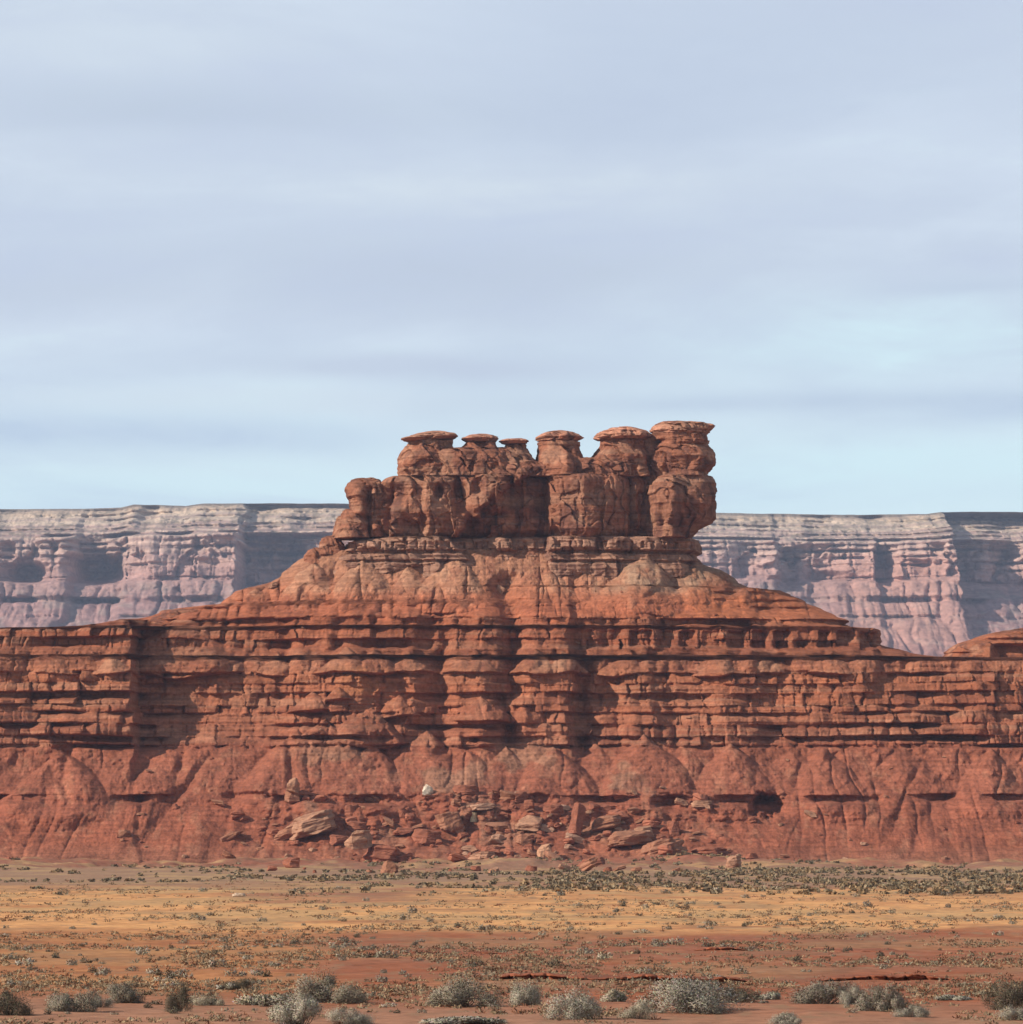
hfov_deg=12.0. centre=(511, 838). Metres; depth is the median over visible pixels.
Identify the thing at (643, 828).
rock
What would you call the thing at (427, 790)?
boulder
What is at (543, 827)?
rock
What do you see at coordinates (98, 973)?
shrub
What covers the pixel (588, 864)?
rock
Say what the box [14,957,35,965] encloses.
shrub
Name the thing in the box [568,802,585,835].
boulder
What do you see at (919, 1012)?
desert bush
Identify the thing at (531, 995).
desert bush
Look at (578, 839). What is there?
rock
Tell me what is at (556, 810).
rock
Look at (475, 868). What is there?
rock
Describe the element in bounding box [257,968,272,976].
shrub
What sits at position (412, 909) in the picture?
shrub
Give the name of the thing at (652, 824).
rock
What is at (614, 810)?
rock
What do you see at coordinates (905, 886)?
brush
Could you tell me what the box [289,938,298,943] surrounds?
shrub
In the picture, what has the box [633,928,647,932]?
shrub
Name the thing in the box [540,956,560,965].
shrub
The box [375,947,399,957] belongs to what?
shrub
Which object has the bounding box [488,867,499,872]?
rock
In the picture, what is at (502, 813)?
rock
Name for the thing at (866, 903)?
shrub
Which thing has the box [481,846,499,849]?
boulder
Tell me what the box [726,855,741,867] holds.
boulder
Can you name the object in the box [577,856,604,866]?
boulder
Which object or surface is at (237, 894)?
flat stone
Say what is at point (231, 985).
shrub
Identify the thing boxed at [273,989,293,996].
shrub
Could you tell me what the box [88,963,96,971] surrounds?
shrub
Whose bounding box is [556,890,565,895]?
shrub
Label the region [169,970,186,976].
shrub
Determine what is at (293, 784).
boulder
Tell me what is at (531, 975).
cutbank
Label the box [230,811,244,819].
rock
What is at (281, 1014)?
desert bush
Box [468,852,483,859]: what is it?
rock
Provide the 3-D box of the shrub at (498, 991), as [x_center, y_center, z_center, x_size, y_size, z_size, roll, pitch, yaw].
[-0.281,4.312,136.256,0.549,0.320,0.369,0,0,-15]
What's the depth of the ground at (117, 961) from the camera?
237.92 m
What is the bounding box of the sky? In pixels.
[0,0,1022,514]
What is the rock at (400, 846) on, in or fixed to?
on the butte
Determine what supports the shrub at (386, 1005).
on the ground at (117, 961)
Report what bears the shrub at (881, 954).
on the ground at (117, 961)
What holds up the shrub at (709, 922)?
on the ground at (117, 961)
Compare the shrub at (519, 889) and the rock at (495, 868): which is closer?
the shrub at (519, 889)
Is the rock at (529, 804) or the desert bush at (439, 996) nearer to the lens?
the desert bush at (439, 996)
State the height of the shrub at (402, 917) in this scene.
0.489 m
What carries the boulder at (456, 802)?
on the butte
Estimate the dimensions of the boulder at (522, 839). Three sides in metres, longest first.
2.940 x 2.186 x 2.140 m
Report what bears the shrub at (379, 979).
on the ground at (117, 961)
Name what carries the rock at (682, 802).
on the butte
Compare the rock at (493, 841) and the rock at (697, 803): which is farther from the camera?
the rock at (697, 803)
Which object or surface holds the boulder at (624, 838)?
on the butte
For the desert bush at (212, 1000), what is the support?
on the ground at (117, 961)
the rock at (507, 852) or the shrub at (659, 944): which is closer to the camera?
the shrub at (659, 944)
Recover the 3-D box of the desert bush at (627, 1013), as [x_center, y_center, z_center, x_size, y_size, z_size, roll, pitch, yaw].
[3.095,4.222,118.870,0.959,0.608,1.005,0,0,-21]
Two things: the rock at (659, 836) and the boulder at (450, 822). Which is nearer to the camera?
the rock at (659, 836)
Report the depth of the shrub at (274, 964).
164.54 m
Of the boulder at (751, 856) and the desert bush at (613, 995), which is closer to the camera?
the desert bush at (613, 995)
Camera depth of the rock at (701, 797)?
846.40 m
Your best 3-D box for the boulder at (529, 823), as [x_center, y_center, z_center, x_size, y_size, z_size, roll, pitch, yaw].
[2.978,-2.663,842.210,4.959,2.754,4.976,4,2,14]
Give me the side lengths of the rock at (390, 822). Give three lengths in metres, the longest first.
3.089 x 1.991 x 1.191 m
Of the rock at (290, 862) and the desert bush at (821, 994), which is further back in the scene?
the rock at (290, 862)
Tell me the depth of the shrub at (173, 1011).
121.70 m
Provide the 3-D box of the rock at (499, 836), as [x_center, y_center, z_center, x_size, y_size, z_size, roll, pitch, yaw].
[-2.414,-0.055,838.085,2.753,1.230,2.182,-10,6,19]
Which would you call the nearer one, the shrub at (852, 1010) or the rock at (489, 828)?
the shrub at (852, 1010)
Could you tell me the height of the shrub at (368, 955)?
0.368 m
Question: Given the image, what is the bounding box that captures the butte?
[0,421,1022,863]
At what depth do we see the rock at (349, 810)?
844.01 m
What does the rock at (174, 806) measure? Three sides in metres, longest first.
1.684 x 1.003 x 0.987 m
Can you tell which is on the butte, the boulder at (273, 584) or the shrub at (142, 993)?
the boulder at (273, 584)
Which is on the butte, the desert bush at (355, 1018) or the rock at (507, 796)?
the rock at (507, 796)
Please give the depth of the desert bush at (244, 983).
138.35 m
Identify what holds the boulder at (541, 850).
on the ground at (117, 961)
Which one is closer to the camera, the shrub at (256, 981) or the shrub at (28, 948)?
the shrub at (256, 981)
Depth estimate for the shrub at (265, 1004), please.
126.70 m
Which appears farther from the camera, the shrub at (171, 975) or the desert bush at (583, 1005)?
the shrub at (171, 975)
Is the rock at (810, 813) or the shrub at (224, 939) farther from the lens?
the rock at (810, 813)
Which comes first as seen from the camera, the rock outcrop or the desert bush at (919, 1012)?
the desert bush at (919, 1012)
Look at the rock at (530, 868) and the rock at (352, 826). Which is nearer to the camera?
the rock at (530, 868)
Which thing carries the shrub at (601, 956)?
on the ground at (117, 961)
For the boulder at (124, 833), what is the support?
on the butte
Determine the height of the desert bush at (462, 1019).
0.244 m
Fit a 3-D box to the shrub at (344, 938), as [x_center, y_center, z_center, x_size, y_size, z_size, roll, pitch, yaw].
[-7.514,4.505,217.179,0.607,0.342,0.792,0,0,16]
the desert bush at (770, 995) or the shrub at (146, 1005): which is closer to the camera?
the shrub at (146, 1005)
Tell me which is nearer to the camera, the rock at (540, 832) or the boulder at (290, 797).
the rock at (540, 832)
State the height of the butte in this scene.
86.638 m
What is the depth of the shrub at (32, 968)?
158.43 m
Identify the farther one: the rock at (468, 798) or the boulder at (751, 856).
the rock at (468, 798)
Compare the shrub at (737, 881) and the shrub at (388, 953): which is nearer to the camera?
the shrub at (388, 953)
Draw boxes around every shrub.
[2,953,19,959]
[4,979,22,985]
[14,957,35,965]
[21,945,32,950]
[24,965,37,970]
[50,950,59,957]
[65,958,77,964]
[79,956,98,962]
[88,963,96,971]
[94,970,106,975]
[98,966,111,973]
[125,965,138,970]
[134,947,150,954]
[139,989,152,994]
[143,1002,153,1007]
[151,998,162,1004]
[152,966,162,975]
[153,976,170,981]
[159,972,176,978]
[163,967,173,975]
[168,1007,180,1013]
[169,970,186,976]
[171,982,183,986]
[183,972,193,977]
[196,990,213,996]
[198,887,207,891]
[207,957,226,966]
[215,981,234,989]
[217,935,227,941]
[219,944,236,949]
[223,968,243,976]
[240,968,264,975]
[249,978,264,984]
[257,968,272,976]
[257,996,272,1006]
[268,961,279,966]
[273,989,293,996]
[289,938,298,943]
[328,941,346,947]
[337,935,349,940]
[337,955,346,960]
[362,951,380,957]
[363,944,377,949]
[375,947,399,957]
[375,974,387,981]
[381,1002,397,1007]
[398,913,410,919]
[407,906,417,912]
[417,1008,426,1012]
[464,958,483,966]
[477,924,492,929]
[487,1001,502,1008]
[492,987,509,994]
[512,886,526,891]
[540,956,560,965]
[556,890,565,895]
[575,947,591,952]
[597,951,612,959]
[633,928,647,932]
[634,967,650,973]
[653,940,663,945]
[660,889,671,893]
[665,936,683,944]
[676,901,689,908]
[701,940,714,946]
[703,920,717,925]
[720,942,733,946]
[732,966,749,973]
[734,877,744,882]
[792,952,801,961]
[846,1008,856,1012]
[862,899,871,905]
[875,949,884,955]
[879,964,887,968]
[992,931,1003,935]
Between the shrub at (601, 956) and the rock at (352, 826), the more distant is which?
the rock at (352, 826)
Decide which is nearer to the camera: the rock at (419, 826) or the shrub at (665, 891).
the shrub at (665, 891)
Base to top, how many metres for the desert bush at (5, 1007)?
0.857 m
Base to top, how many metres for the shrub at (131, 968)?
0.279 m
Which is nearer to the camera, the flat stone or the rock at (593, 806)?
the flat stone
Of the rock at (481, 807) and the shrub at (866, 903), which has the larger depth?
the rock at (481, 807)
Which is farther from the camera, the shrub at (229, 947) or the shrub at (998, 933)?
the shrub at (998, 933)
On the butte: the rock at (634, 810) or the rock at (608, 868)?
the rock at (634, 810)
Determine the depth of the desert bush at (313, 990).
129.34 m
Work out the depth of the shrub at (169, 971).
152.76 m
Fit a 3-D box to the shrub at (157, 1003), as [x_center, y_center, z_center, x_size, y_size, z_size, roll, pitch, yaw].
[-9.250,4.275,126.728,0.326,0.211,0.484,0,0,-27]
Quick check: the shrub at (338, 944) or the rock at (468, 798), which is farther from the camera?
the rock at (468, 798)
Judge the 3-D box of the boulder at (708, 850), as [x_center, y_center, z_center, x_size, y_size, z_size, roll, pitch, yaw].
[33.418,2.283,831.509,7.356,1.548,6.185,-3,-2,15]
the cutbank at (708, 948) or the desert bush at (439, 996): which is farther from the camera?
the cutbank at (708, 948)
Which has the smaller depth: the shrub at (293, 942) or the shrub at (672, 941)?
the shrub at (672, 941)
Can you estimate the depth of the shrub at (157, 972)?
152.86 m
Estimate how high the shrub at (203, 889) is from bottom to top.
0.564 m
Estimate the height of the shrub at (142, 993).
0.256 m
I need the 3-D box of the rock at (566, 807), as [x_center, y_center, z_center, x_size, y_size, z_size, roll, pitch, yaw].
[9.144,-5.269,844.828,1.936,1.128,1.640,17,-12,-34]
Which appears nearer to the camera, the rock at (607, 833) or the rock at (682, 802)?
the rock at (607, 833)
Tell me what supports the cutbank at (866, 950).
on the ground at (117, 961)
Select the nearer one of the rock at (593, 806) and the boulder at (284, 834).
the boulder at (284, 834)
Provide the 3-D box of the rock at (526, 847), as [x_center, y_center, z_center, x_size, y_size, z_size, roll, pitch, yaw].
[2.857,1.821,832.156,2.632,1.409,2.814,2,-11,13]
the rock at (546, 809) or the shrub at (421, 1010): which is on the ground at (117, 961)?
the shrub at (421, 1010)
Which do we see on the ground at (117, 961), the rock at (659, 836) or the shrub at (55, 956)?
the shrub at (55, 956)
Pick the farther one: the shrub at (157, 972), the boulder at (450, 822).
the boulder at (450, 822)
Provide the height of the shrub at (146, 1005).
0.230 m
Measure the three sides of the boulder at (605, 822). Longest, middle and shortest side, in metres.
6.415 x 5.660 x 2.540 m
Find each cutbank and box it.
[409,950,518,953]
[490,972,752,982]
[671,947,759,950]
[806,973,950,981]
[811,948,901,951]
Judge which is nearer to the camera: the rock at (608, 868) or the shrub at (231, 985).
the shrub at (231, 985)
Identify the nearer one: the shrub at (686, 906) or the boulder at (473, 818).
the shrub at (686, 906)
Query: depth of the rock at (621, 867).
648.29 m
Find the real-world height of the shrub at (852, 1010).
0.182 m
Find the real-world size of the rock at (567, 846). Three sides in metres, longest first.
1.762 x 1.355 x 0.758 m
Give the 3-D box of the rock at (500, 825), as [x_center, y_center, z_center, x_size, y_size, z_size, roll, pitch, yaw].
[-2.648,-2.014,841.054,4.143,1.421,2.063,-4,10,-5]
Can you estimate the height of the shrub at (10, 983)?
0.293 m
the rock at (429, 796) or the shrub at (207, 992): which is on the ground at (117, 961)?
the shrub at (207, 992)
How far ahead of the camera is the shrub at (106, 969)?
155.19 m
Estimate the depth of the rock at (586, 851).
831.82 m
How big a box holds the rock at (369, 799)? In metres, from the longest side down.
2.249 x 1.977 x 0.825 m
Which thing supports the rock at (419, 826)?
on the boulder at (401, 831)
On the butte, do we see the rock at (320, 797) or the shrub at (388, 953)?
the rock at (320, 797)
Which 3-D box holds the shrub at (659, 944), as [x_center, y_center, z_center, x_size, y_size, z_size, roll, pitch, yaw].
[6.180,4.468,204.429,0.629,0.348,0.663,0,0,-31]
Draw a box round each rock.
[172,804,178,809]
[211,799,224,806]
[222,850,235,858]
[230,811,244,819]
[238,815,249,820]
[257,826,266,830]
[266,828,278,835]
[267,866,276,870]
[282,857,299,867]
[290,840,299,844]
[302,795,309,800]
[314,795,327,800]
[329,834,348,844]
[345,804,358,817]
[345,816,356,823]
[345,820,366,831]
[364,797,375,800]
[383,817,394,827]
[394,844,404,847]
[396,851,412,862]
[405,813,414,819]
[411,828,441,845]
[412,824,424,828]
[419,838,430,844]
[421,795,434,798]
[435,839,442,844]
[448,854,466,861]
[452,785,476,794]
[456,832,468,839]
[461,795,471,801]
[461,845,477,851]
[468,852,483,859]
[470,803,494,810]
[470,866,480,870]
[475,851,494,857]
[481,846,499,856]
[483,826,493,831]
[484,811,494,817]
[484,822,507,829]
[488,838,503,843]
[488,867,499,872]
[490,848,500,854]
[491,834,505,839]
[493,826,503,831]
[498,811,508,816]
[499,790,515,802]
[503,849,515,855]
[515,791,527,802]
[522,843,534,851]
[524,799,534,809]
[525,865,536,870]
[527,849,537,856]
[537,830,545,834]
[540,824,554,831]
[543,806,549,812]
[544,850,562,858]
[549,803,563,818]
[558,864,570,870]
[561,804,570,810]
[563,837,574,843]
[564,844,573,848]
[565,832,584,842]
[575,855,582,860]
[579,857,598,870]
[583,849,590,854]
[588,803,600,809]
[589,835,600,840]
[598,804,615,814]
[601,830,611,836]
[603,867,612,871]
[606,811,629,819]
[608,808,619,813]
[612,865,625,870]
[613,796,624,799]
[627,807,638,813]
[631,867,641,870]
[634,825,651,830]
[642,820,660,827]
[655,834,666,840]
[657,845,672,855]
[674,798,687,806]
[691,800,711,806]
[692,793,707,800]
[747,817,756,822]
[804,810,816,817]
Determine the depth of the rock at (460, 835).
838.99 m
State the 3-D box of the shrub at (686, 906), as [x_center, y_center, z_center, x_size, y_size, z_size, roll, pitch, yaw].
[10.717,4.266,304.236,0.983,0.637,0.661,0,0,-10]
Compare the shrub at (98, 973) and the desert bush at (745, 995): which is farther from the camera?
the shrub at (98, 973)
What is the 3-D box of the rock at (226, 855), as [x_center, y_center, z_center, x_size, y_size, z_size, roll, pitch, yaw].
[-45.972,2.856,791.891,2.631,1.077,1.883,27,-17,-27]
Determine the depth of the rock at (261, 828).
842.14 m
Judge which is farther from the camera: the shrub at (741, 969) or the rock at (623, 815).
the rock at (623, 815)
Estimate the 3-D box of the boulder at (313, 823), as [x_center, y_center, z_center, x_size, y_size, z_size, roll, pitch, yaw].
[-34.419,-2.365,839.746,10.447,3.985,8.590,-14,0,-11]
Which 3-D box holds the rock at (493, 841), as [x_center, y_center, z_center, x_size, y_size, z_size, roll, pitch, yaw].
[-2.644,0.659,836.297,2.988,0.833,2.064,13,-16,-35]
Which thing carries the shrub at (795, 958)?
on the ground at (117, 961)
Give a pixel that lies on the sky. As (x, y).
(251, 251)
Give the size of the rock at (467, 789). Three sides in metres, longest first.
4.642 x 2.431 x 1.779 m
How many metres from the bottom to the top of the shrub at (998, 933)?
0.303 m
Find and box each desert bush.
[0,986,35,1015]
[42,986,101,1011]
[83,995,115,1007]
[102,980,148,1003]
[164,982,193,1011]
[188,992,226,1005]
[214,977,254,989]
[232,992,292,1005]
[265,988,324,1023]
[287,967,369,1003]
[323,1007,375,1023]
[418,1015,508,1023]
[425,968,507,1006]
[508,976,545,1005]
[542,983,602,1019]
[599,989,628,1001]
[616,1000,661,1019]
[627,972,752,1013]
[708,982,760,1002]
[753,991,782,999]
[765,1010,802,1023]
[787,975,863,1003]
[836,981,865,1004]
[852,980,913,1011]
[890,1002,930,1017]
[934,994,973,1000]
[978,974,1022,1009]
[991,1002,1022,1020]
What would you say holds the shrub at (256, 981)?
on the ground at (117, 961)
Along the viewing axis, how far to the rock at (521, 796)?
847.18 m
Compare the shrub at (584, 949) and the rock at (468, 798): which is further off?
the rock at (468, 798)
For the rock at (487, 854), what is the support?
on the butte
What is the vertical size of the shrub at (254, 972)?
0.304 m
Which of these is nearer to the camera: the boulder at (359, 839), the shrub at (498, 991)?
the shrub at (498, 991)
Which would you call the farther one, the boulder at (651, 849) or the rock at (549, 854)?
the boulder at (651, 849)
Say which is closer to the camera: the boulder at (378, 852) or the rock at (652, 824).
the boulder at (378, 852)
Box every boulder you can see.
[118,829,130,836]
[219,830,243,841]
[268,582,277,588]
[273,826,292,840]
[284,791,301,803]
[286,777,299,792]
[286,809,336,840]
[344,830,372,849]
[362,843,400,862]
[380,860,398,873]
[393,827,415,834]
[422,784,432,794]
[434,811,465,833]
[451,799,461,806]
[470,812,476,821]
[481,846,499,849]
[496,585,505,593]
[515,815,542,830]
[515,834,531,845]
[537,844,550,858]
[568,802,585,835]
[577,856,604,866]
[589,814,620,832]
[607,830,655,847]
[640,838,687,855]
[667,821,679,835]
[690,847,726,854]
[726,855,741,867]
[742,853,757,859]
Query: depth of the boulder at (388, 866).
573.40 m
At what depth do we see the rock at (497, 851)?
829.43 m
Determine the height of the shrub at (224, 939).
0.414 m
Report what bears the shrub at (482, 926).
on the ground at (117, 961)
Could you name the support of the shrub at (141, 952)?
on the ground at (117, 961)
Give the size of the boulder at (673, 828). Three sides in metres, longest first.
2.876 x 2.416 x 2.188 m
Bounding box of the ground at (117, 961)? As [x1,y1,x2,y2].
[0,853,1022,1023]
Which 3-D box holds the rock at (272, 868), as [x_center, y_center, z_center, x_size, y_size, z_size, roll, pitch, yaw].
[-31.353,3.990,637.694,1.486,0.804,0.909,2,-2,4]
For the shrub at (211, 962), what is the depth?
163.56 m
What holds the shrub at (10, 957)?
on the ground at (117, 961)
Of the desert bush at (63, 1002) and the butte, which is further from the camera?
the butte
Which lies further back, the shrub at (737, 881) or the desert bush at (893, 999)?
the shrub at (737, 881)
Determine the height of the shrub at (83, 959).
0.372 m
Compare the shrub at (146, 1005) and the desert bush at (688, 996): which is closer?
the desert bush at (688, 996)
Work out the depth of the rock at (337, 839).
834.60 m
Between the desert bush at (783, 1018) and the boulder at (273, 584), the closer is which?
the desert bush at (783, 1018)
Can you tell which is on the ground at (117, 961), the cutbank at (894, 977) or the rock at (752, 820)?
the cutbank at (894, 977)
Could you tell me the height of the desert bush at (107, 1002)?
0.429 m
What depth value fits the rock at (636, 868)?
640.11 m
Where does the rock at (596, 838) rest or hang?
on the butte
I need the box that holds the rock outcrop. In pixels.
[943,628,1022,656]
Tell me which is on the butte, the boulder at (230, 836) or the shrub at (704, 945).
the boulder at (230, 836)
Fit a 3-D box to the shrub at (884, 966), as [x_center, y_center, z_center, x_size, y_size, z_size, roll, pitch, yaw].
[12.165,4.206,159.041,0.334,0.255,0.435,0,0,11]
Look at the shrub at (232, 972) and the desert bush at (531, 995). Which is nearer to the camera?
the desert bush at (531, 995)
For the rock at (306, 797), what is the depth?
847.67 m
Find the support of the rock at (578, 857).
on the butte
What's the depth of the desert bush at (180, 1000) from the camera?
122.39 m
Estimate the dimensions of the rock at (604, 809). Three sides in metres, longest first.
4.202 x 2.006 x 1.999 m
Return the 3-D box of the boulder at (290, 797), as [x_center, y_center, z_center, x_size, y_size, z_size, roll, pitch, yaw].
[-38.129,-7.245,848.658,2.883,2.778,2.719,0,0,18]
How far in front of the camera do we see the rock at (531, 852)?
829.34 m
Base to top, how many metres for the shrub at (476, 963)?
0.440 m
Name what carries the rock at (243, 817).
on the butte
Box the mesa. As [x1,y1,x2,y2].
[0,503,1022,656]
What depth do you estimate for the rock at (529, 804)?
843.79 m
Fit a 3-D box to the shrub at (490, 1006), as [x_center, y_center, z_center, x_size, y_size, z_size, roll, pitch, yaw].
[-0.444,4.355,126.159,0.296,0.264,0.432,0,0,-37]
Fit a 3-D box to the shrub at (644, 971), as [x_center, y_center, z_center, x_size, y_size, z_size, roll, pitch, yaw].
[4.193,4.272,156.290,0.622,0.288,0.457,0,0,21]
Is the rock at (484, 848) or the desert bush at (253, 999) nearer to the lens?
the desert bush at (253, 999)
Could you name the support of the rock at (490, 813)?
on the butte
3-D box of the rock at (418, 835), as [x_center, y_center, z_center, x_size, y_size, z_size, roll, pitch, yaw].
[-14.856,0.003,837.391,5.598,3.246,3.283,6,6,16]
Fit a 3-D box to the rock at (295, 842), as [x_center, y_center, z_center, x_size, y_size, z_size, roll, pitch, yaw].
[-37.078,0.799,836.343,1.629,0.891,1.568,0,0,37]
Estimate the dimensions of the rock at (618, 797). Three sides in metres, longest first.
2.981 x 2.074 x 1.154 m
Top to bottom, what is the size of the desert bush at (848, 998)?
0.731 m
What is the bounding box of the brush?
[0,850,1022,894]
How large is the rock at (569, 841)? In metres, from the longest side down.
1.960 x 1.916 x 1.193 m
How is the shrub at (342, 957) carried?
on the ground at (117, 961)
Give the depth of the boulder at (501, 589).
890.98 m
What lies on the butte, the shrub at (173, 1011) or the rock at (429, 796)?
the rock at (429, 796)
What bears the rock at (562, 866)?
on the ground at (117, 961)
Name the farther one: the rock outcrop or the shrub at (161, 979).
the rock outcrop
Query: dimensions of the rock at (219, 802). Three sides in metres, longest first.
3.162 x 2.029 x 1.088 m
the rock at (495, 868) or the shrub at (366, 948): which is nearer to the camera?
the shrub at (366, 948)
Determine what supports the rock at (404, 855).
on the butte
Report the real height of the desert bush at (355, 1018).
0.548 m
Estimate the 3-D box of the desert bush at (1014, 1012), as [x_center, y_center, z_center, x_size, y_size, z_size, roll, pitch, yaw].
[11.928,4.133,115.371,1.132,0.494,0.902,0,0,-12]
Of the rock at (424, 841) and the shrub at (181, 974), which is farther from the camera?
the rock at (424, 841)
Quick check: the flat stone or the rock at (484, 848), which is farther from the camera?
the rock at (484, 848)
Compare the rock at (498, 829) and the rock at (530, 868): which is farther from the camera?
the rock at (498, 829)
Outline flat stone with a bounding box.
[232,893,244,896]
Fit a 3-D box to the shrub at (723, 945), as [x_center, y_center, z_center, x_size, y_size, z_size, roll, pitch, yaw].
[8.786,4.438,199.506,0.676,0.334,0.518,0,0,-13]
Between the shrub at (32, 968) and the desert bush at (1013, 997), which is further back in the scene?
the shrub at (32, 968)
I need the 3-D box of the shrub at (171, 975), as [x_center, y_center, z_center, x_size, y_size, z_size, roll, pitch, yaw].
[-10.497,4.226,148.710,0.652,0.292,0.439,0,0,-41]
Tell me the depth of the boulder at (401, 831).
838.87 m
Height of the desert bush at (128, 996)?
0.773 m
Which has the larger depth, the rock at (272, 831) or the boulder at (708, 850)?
the rock at (272, 831)
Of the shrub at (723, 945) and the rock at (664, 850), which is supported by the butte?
the rock at (664, 850)
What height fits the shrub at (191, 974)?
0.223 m
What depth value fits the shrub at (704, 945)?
202.52 m
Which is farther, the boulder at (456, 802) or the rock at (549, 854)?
the boulder at (456, 802)
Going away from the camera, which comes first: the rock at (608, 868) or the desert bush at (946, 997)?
the desert bush at (946, 997)
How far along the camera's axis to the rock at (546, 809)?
843.57 m
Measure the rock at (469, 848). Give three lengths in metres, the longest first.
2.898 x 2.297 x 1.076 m
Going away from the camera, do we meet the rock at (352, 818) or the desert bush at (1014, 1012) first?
the desert bush at (1014, 1012)
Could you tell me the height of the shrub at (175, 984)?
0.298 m
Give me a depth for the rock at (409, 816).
843.83 m
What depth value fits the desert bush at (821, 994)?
127.77 m
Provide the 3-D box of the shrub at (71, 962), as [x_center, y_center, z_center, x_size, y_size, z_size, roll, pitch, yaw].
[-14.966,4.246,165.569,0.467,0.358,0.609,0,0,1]
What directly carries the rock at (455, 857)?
on the ground at (117, 961)
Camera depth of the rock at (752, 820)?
843.49 m

